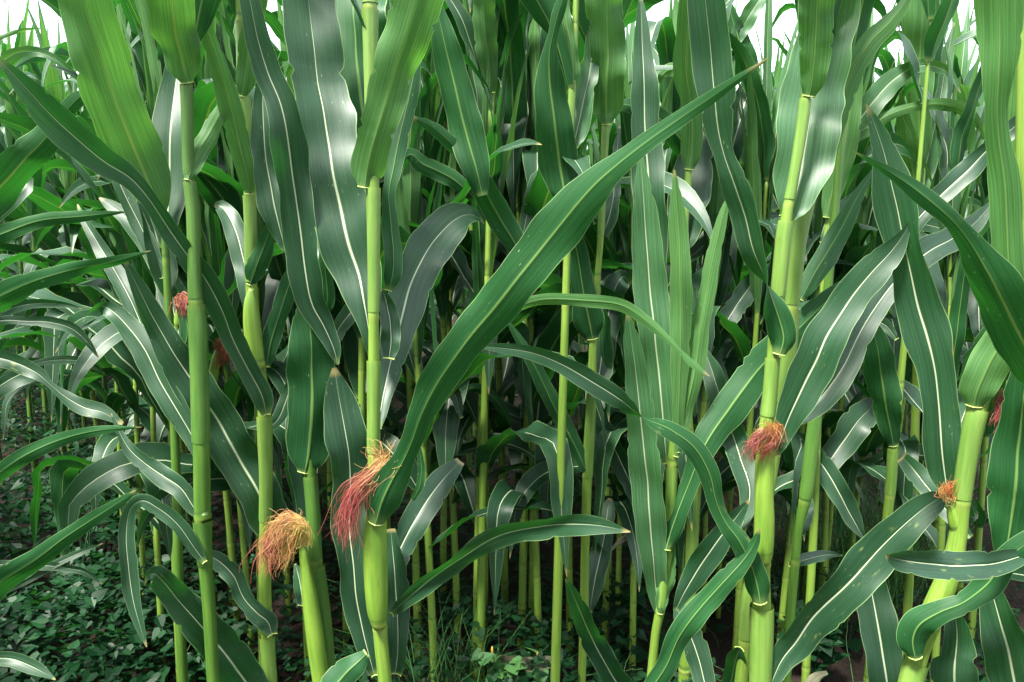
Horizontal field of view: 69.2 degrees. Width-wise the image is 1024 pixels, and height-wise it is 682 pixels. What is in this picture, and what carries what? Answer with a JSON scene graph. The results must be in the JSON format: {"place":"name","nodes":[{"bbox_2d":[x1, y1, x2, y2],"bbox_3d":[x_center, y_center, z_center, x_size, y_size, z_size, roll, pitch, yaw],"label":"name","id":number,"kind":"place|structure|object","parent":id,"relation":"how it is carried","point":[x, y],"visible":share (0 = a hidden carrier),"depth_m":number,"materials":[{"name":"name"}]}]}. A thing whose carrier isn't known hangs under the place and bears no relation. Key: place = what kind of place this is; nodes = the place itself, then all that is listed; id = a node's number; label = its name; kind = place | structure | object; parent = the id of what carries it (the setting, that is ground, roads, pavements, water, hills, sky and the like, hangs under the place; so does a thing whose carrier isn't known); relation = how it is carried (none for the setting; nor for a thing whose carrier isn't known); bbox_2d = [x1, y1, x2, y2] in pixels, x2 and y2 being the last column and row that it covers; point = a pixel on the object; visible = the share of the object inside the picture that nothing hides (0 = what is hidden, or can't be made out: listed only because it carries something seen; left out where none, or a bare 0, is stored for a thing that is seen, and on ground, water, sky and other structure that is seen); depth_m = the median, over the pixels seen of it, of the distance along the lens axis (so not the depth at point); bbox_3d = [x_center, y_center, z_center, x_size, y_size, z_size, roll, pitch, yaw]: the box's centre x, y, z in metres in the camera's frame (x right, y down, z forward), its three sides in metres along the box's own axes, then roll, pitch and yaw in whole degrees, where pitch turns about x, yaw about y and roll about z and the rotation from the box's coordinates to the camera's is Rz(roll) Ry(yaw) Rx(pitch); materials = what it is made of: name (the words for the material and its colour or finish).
{"place":"outdoors","nodes":[
{"label":"outdoors","id":0,"kind":"place"},
{"bbox_2d":[0,0,980,148],"label":"sky","id":1,"kind":"structure","parent":0,"point":[788,19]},
{"bbox_2d":[0,310,1023,681],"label":"soil","id":2,"kind":"structure","parent":0,"point":[842,670],"depth_m":3.00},
{"bbox_2d":[0,24,69,454],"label":"maize plant","id":3,"kind":"object","parent":2,"relation":"on","point":[13,266],"visible":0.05,"depth_m":4.21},
{"bbox_2d":[0,28,77,79],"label":"maize plant","id":4,"kind":"object","parent":2,"relation":"on","point":[11,55],"visible":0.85,"depth_m":1.96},
{"bbox_2d":[0,0,79,471],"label":"maize plant","id":5,"kind":"object","parent":2,"relation":"on","point":[11,140],"visible":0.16,"depth_m":4.08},
{"bbox_2d":[0,15,85,432],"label":"maize plant","id":6,"kind":"object","parent":2,"relation":"on","point":[3,49],"visible":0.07,"depth_m":4.75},
{"bbox_2d":[0,0,89,458],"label":"maize plant","id":7,"kind":"object","parent":2,"relation":"on","point":[35,68],"visible":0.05,"depth_m":3.55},
{"bbox_2d":[0,24,91,517],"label":"maize plant","id":8,"kind":"object","parent":2,"relation":"on","point":[19,109],"visible":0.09,"depth_m":3.45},
{"bbox_2d":[23,232,72,368],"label":"maize plant","id":9,"kind":"object","parent":2,"relation":"on","point":[29,267],"depth_m":3.46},
{"bbox_2d":[11,429,91,564],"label":"sow thistle","id":10,"kind":"object","parent":2,"relation":"on","point":[18,484],"visible":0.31,"depth_m":3.08,"materials":[{"name":"green plant"}]},
{"bbox_2d":[1,0,114,531],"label":"maize plant","id":11,"kind":"object","parent":2,"relation":"on","point":[65,180],"visible":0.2,"depth_m":3.21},
{"bbox_2d":[0,0,123,592],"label":"maize plant","id":12,"kind":"object","parent":2,"relation":"on","point":[24,158],"visible":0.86,"depth_m":1.64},
{"bbox_2d":[0,14,139,516],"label":"maize plant","id":13,"kind":"object","parent":2,"relation":"on","point":[11,381],"visible":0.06,"depth_m":2.83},
{"bbox_2d":[0,72,140,539],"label":"maize plant","id":14,"kind":"object","parent":2,"relation":"on","point":[16,248],"visible":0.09,"depth_m":3.18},
{"bbox_2d":[0,250,150,679],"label":"maize plant","id":15,"kind":"object","parent":2,"relation":"on","point":[16,289],"visible":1,"depth_m":1.10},
{"bbox_2d":[0,22,150,614],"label":"maize plant","id":16,"kind":"object","parent":2,"relation":"on","point":[46,200],"visible":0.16,"depth_m":2.46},
{"bbox_2d":[41,487,109,613],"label":"sow thistle","id":17,"kind":"object","parent":2,"relation":"on","point":[87,506],"visible":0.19,"depth_m":2.80,"materials":[{"name":"green plant"}]},
{"bbox_2d":[23,105,145,492],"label":"maize plant","id":18,"kind":"object","parent":2,"relation":"on","point":[32,352],"visible":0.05,"depth_m":3.54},
{"bbox_2d":[1,46,182,511],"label":"maize plant","id":19,"kind":"object","parent":2,"relation":"on","point":[76,297],"visible":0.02,"depth_m":3.21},
{"bbox_2d":[41,3,153,546],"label":"maize plant","id":20,"kind":"object","parent":2,"relation":"on","point":[106,444],"visible":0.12,"depth_m":2.61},
{"bbox_2d":[57,382,144,557],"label":"plant","id":21,"kind":"object","parent":2,"relation":"on","point":[98,436],"visible":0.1,"depth_m":3.27,"materials":[{"name":"green plant"}]},
{"bbox_2d":[25,159,187,453],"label":"maize plant","id":22,"kind":"object","parent":2,"relation":"on","point":[63,164],"visible":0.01,"depth_m":3.13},
{"bbox_2d":[44,7,191,524],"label":"maize plant","id":23,"kind":"object","parent":2,"relation":"on","point":[97,274],"visible":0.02,"depth_m":2.86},
{"bbox_2d":[46,64,210,670],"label":"maize plant","id":24,"kind":"object","parent":2,"relation":"on","point":[158,428],"visible":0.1,"depth_m":2.14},
{"bbox_2d":[99,488,167,591],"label":"sow thistle","id":25,"kind":"object","parent":2,"relation":"on","point":[164,551],"visible":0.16,"depth_m":2.83,"materials":[{"name":"green plant"}]},
{"bbox_2d":[0,36,285,605],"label":"maize plant","id":26,"kind":"object","parent":2,"relation":"on","point":[64,251],"visible":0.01,"depth_m":2.60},
{"bbox_2d":[58,0,230,681],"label":"maize plant","id":27,"kind":"object","parent":2,"relation":"on","point":[131,132],"visible":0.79,"depth_m":1.47,"materials":[{"name":"green plant"}]},
{"bbox_2d":[0,0,293,681],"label":"maize plant","id":28,"kind":"object","parent":2,"relation":"on","point":[243,462],"visible":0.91,"depth_m":1.52,"materials":[{"name":"plant"}]},
{"bbox_2d":[59,0,238,450],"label":"maize plant","id":29,"kind":"object","parent":2,"relation":"on","point":[77,186],"visible":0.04,"depth_m":2.34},
{"bbox_2d":[83,0,223,681],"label":"maize plant","id":30,"kind":"object","parent":2,"relation":"on","point":[178,29],"visible":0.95,"depth_m":1.44,"materials":[{"name":"plant"}]},
{"bbox_2d":[25,0,281,473],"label":"maize plant","id":31,"kind":"object","parent":2,"relation":"on","point":[114,401],"visible":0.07,"depth_m":2.63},
{"bbox_2d":[57,6,332,666],"bbox_3d":[-0.707,-0.012,2.158,0.372,2.282,1.105,6,11,35],"label":"maize plant","id":32,"kind":"object","parent":2,"relation":"on","point":[90,482],"visible":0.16,"depth_m":1.93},
{"bbox_2d":[34,0,358,634],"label":"maize plant","id":33,"kind":"object","parent":2,"relation":"on","point":[88,377],"visible":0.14,"depth_m":2.55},
{"bbox_2d":[68,10,352,681],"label":"maize plant","id":34,"kind":"object","parent":2,"relation":"on","point":[105,339],"visible":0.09,"depth_m":1.98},
{"bbox_2d":[119,0,324,605],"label":"maize plant","id":35,"kind":"object","parent":2,"relation":"on","point":[229,11],"visible":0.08,"depth_m":2.52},
{"bbox_2d":[0,0,469,681],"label":"maize plant","id":36,"kind":"object","parent":2,"relation":"on","point":[64,472],"visible":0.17,"depth_m":1.97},
{"bbox_2d":[185,16,296,648],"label":"maize plant","id":37,"kind":"object","parent":2,"relation":"on","point":[212,233],"visible":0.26,"depth_m":2.35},
{"bbox_2d":[71,0,457,619],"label":"maize plant","id":38,"kind":"object","parent":2,"relation":"on","point":[232,48],"visible":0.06,"depth_m":2.50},
{"bbox_2d":[225,0,326,508],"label":"maize plant","id":39,"kind":"object","parent":2,"relation":"on","point":[284,70],"visible":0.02,"depth_m":3.54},
{"bbox_2d":[96,50,496,528],"bbox_3d":[-0.593,-0.429,2.733,1.731,2.937,0.288,-3,9,-18],"label":"maize plant","id":40,"kind":"object","parent":2,"relation":"on","point":[402,411],"depth_m":2.87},
{"bbox_2d":[239,0,354,681],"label":"maize plant","id":41,"kind":"object","parent":2,"relation":"on","point":[282,178],"visible":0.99,"depth_m":1.37,"materials":[{"name":"plant"}]},
{"bbox_2d":[238,10,415,407],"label":"maize plant","id":42,"kind":"object","parent":2,"relation":"on","point":[273,23],"visible":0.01,"depth_m":2.66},
{"bbox_2d":[267,59,431,657],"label":"maize plant","id":43,"kind":"object","parent":2,"relation":"on","point":[336,309],"visible":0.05,"depth_m":2.35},
{"bbox_2d":[272,11,430,521],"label":"maize plant","id":44,"kind":"object","parent":2,"relation":"on","point":[329,479],"visible":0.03,"depth_m":3.68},
{"bbox_2d":[276,0,436,680],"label":"maize plant","id":45,"kind":"object","parent":2,"relation":"on","point":[355,356],"visible":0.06,"depth_m":2.12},
{"bbox_2d":[224,0,586,665],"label":"maize plant","id":46,"kind":"object","parent":2,"relation":"on","point":[518,444],"visible":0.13,"depth_m":2.33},
{"bbox_2d":[379,0,509,627],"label":"maize plant","id":47,"kind":"object","parent":2,"relation":"on","point":[445,426],"visible":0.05,"depth_m":2.13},
{"bbox_2d":[383,86,516,599],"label":"maize plant","id":48,"kind":"object","parent":2,"relation":"on","point":[458,285],"visible":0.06,"depth_m":2.82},
{"bbox_2d":[335,558,576,681],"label":"grass tuft","id":49,"kind":"object","parent":2,"relation":"on","point":[469,664],"visible":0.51,"depth_m":2.22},
{"bbox_2d":[379,139,598,471],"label":"maize plant","id":50,"kind":"object","parent":2,"relation":"on","point":[469,455],"visible":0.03,"depth_m":3.82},
{"bbox_2d":[453,0,528,603],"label":"maize plant","id":51,"kind":"object","parent":2,"relation":"on","point":[504,368],"visible":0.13,"depth_m":2.35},
{"bbox_2d":[354,45,630,657],"bbox_3d":[-0.184,-0.176,2.384,1.301,2.540,0.400,6,11,32],"label":"maize plant","id":52,"kind":"object","parent":2,"relation":"on","point":[442,289],"visible":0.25,"depth_m":2.34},
{"bbox_2d":[379,0,610,681],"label":"maize plant","id":53,"kind":"object","parent":2,"relation":"on","point":[408,202],"visible":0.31,"depth_m":2.03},
{"bbox_2d":[380,0,625,681],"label":"maize plant","id":54,"kind":"object","parent":2,"relation":"on","point":[541,434],"visible":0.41,"depth_m":2.06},
{"bbox_2d":[471,646,548,681],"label":"flowering weed","id":55,"kind":"object","parent":2,"relation":"on","point":[514,667],"visible":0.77,"depth_m":2.09,"materials":[{"name":"green"}]},
{"bbox_2d":[490,654,560,671],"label":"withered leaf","id":56,"kind":"object","parent":55,"relation":"on","point":[506,659],"visible":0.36,"depth_m":2.15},
{"bbox_2d":[0,335,1023,681],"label":"weeds","id":57,"kind":"object","parent":2,"relation":"on","point":[20,609],"visible":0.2,"depth_m":2.48,"materials":[{"name":"green plant"}]},
{"bbox_2d":[2,391,1023,681],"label":"weed stems","id":58,"kind":"object","parent":2,"relation":"on","point":[544,599],"visible":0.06,"depth_m":2.57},
{"bbox_2d":[428,129,598,315],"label":"maize plant","id":59,"kind":"object","parent":2,"relation":"on","point":[461,306],"visible":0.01,"depth_m":3.28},
{"bbox_2d":[282,0,768,681],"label":"maize plant","id":60,"kind":"object","parent":2,"relation":"on","point":[356,66],"visible":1,"depth_m":1.30,"materials":[{"name":"green plant"}]},
{"bbox_2d":[486,0,612,650],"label":"maize plant","id":61,"kind":"object","parent":2,"relation":"on","point":[504,497],"visible":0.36,"depth_m":2.05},
{"bbox_2d":[400,0,708,681],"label":"maize plant","id":62,"kind":"object","parent":2,"relation":"on","point":[462,140],"visible":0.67,"depth_m":1.63,"materials":[{"name":"plant"}]},
{"bbox_2d":[521,0,598,681],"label":"maize plant","id":63,"kind":"object","parent":2,"relation":"on","point":[562,124],"visible":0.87,"depth_m":1.68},
{"bbox_2d":[492,120,627,596],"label":"maize plant","id":64,"kind":"object","parent":2,"relation":"on","point":[505,387],"visible":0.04,"depth_m":2.60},
{"bbox_2d":[508,0,632,681],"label":"maize plant","id":65,"kind":"object","parent":2,"relation":"on","point":[607,38],"visible":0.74,"depth_m":1.84,"materials":[{"name":"plant"}]},
{"bbox_2d":[525,113,641,641],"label":"maize plant","id":66,"kind":"object","parent":2,"relation":"on","point":[623,506],"visible":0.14,"depth_m":2.28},
{"bbox_2d":[570,119,599,498],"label":"maize plant","id":67,"kind":"object","parent":2,"relation":"on","point":[575,346],"visible":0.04,"depth_m":3.72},
{"bbox_2d":[512,15,669,636],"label":"maize plant","id":68,"kind":"object","parent":2,"relation":"on","point":[547,314],"visible":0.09,"depth_m":2.17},
{"bbox_2d":[495,0,712,649],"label":"maize plant","id":69,"kind":"object","parent":2,"relation":"on","point":[694,205],"visible":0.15,"depth_m":2.15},
{"bbox_2d":[439,13,775,651],"bbox_3d":[0.139,0.008,2.291,1.237,2.204,0.399,5,11,31],"label":"maize plant","id":70,"kind":"object","parent":2,"relation":"on","point":[574,392],"visible":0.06,"depth_m":2.32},
{"bbox_2d":[461,51,779,680],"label":"maize plant","id":71,"kind":"object","parent":2,"relation":"on","point":[533,480],"visible":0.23,"depth_m":2.14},
{"bbox_2d":[608,570,654,659],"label":"sow thistle","id":72,"kind":"object","parent":2,"relation":"on","point":[640,597],"visible":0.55,"depth_m":2.44,"materials":[{"name":"green plant"}]},
{"bbox_2d":[587,0,704,613],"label":"maize plant","id":73,"kind":"object","parent":2,"relation":"on","point":[663,34],"visible":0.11,"depth_m":2.36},
{"bbox_2d":[578,25,728,618],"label":"maize plant","id":74,"kind":"object","parent":2,"relation":"on","point":[624,211],"visible":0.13,"depth_m":2.48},
{"bbox_2d":[630,148,702,662],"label":"maize plant","id":75,"kind":"object","parent":2,"relation":"on","point":[670,156],"visible":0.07,"depth_m":2.12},
{"bbox_2d":[593,0,762,674],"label":"maize plant","id":76,"kind":"object","parent":2,"relation":"on","point":[602,459],"visible":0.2,"depth_m":2.11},
{"bbox_2d":[484,0,945,681],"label":"maize plant","id":77,"kind":"object","parent":2,"relation":"on","point":[810,112],"visible":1,"depth_m":1.27,"materials":[{"name":"green plant"}]},
{"bbox_2d":[658,0,779,681],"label":"maize plant","id":78,"kind":"object","parent":2,"relation":"on","point":[693,167],"visible":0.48,"depth_m":2.03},
{"bbox_2d":[571,164,870,632],"bbox_3d":[0.659,0.132,2.476,1.025,1.896,0.250,4,10,24],"label":"maize plant","id":79,"kind":"object","parent":2,"relation":"on","point":[785,493],"visible":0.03,"depth_m":2.49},
{"bbox_2d":[693,162,748,417],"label":"maize plant","id":80,"kind":"object","parent":2,"relation":"on","point":[745,271],"visible":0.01,"depth_m":2.92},
{"bbox_2d":[582,111,877,618],"bbox_3d":[0.726,0.041,2.563,1.108,2.051,0.270,6,11,32],"label":"maize plant","id":81,"kind":"object","parent":2,"relation":"on","point":[717,614],"visible":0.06,"depth_m":2.67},
{"bbox_2d":[623,0,839,675],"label":"maize plant","id":82,"kind":"object","parent":2,"relation":"on","point":[663,379],"visible":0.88,"depth_m":1.49,"materials":[{"name":"plant"}]},
{"bbox_2d":[610,0,864,649],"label":"maize plant","id":83,"kind":"object","parent":2,"relation":"on","point":[759,102],"visible":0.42,"depth_m":2.10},
{"bbox_2d":[723,165,752,568],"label":"maize plant","id":84,"kind":"object","parent":2,"relation":"on","point":[731,491],"visible":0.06,"depth_m":3.10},
{"bbox_2d":[724,12,797,526],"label":"maize plant","id":85,"kind":"object","parent":2,"relation":"on","point":[770,239],"visible":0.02,"depth_m":3.35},
{"bbox_2d":[742,30,785,454],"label":"maize plant","id":86,"kind":"object","parent":2,"relation":"on","point":[778,74],"depth_m":4.29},
{"bbox_2d":[754,25,779,266],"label":"maize plant","id":87,"kind":"object","parent":2,"relation":"on","point":[774,76],"visible":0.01,"depth_m":4.76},
{"bbox_2d":[775,608,849,681],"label":"sow thistle","id":88,"kind":"object","parent":2,"relation":"on","point":[825,652],"visible":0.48,"depth_m":2.34,"materials":[{"name":"green plant"}]},
{"bbox_2d":[731,2,917,642],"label":"maize plant","id":89,"kind":"object","parent":2,"relation":"on","point":[793,453],"visible":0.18,"depth_m":2.25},
{"bbox_2d":[782,0,874,681],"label":"maize plant","id":90,"kind":"object","parent":2,"relation":"on","point":[804,514],"visible":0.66,"depth_m":1.76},
{"bbox_2d":[801,77,864,681],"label":"maize plant","id":91,"kind":"object","parent":2,"relation":"on","point":[852,132],"visible":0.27,"depth_m":1.96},
{"bbox_2d":[804,671,827,681],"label":"withered leaf","id":92,"kind":"object","parent":91,"relation":"attached to","point":[818,676],"visible":1,"depth_m":2.17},
{"bbox_2d":[816,562,861,653],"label":"sow thistle","id":93,"kind":"object","parent":2,"relation":"on","point":[854,644],"visible":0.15,"depth_m":2.56,"materials":[{"name":"green plant"}]},
{"bbox_2d":[746,14,943,608],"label":"maize plant","id":94,"kind":"object","parent":2,"relation":"on","point":[830,420],"visible":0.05,"depth_m":2.37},
{"bbox_2d":[722,83,968,572],"bbox_3d":[1.159,0.087,2.498,1.111,1.978,0.358,-2,9,-10],"label":"maize plant","id":95,"kind":"object","parent":2,"relation":"on","point":[865,216],"visible":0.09,"depth_m":2.46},
{"bbox_2d":[729,3,975,587],"bbox_3d":[1.049,-0.183,2.560,1.472,2.497,0.245,6,11,34],"label":"maize plant","id":96,"kind":"object","parent":2,"relation":"on","point":[876,459],"visible":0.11,"depth_m":2.54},
{"bbox_2d":[722,0,988,681],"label":"maize plant","id":97,"kind":"object","parent":2,"relation":"on","point":[935,248],"visible":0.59,"depth_m":1.47,"materials":[{"name":"plant"}]},
{"bbox_2d":[731,470,986,635],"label":"grass tuft","id":98,"kind":"object","parent":2,"relation":"on","point":[833,565],"visible":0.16,"depth_m":2.84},
{"bbox_2d":[771,47,968,493],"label":"maize plant","id":99,"kind":"object","parent":2,"relation":"on","point":[848,397],"visible":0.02,"depth_m":3.25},
{"bbox_2d":[831,71,910,433],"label":"maize plant","id":100,"kind":"object","parent":2,"relation":"on","point":[834,407],"depth_m":3.13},
{"bbox_2d":[767,5,978,504],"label":"maize plant","id":101,"kind":"object","parent":2,"relation":"on","point":[887,60],"visible":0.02,"depth_m":3.49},
{"bbox_2d":[737,0,1023,681],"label":"maize plant","id":102,"kind":"object","parent":2,"relation":"on","point":[953,287],"visible":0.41,"depth_m":1.93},
{"bbox_2d":[775,477,991,605],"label":"grass tuft","id":103,"kind":"object","parent":2,"relation":"on","point":[874,515],"visible":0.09,"depth_m":3.16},
{"bbox_2d":[797,0,983,681],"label":"maize plant","id":104,"kind":"object","parent":2,"relation":"on","point":[881,406],"visible":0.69,"depth_m":1.99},
{"bbox_2d":[848,96,980,548],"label":"maize plant","id":105,"kind":"object","parent":2,"relation":"on","point":[874,438],"visible":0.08,"depth_m":2.65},
{"bbox_2d":[859,0,979,512],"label":"maize plant","id":106,"kind":"object","parent":2,"relation":"on","point":[964,61],"visible":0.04,"depth_m":2.75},
{"bbox_2d":[864,9,979,582],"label":"maize plant","id":107,"kind":"object","parent":2,"relation":"on","point":[958,50],"visible":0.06,"depth_m":2.71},
{"bbox_2d":[874,19,974,75],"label":"maize plant","id":108,"kind":"object","parent":2,"relation":"on","point":[891,38],"visible":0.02,"depth_m":4.75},
{"bbox_2d":[863,121,1005,510],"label":"maize plant","id":109,"kind":"object","parent":2,"relation":"on","point":[905,485],"visible":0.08,"depth_m":2.14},
{"bbox_2d":[859,0,1014,654],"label":"maize plant","id":110,"kind":"object","parent":2,"relation":"on","point":[878,95],"visible":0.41,"depth_m":2.01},
{"bbox_2d":[854,0,1023,681],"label":"maize plant","id":111,"kind":"object","parent":2,"relation":"on","point":[994,272],"visible":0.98,"depth_m":1.08,"materials":[{"name":"green plant"}]},
{"bbox_2d":[857,104,1023,681],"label":"maize plant","id":112,"kind":"object","parent":2,"relation":"on","point":[951,443],"visible":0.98,"depth_m":1.23,"materials":[{"name":"green plant"}]},
{"bbox_2d":[906,92,1010,592],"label":"maize plant","id":113,"kind":"object","parent":2,"relation":"on","point":[968,345],"visible":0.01,"depth_m":2.69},
{"bbox_2d":[913,69,1016,638],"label":"maize plant","id":114,"kind":"object","parent":2,"relation":"on","point":[987,439],"visible":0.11,"depth_m":2.26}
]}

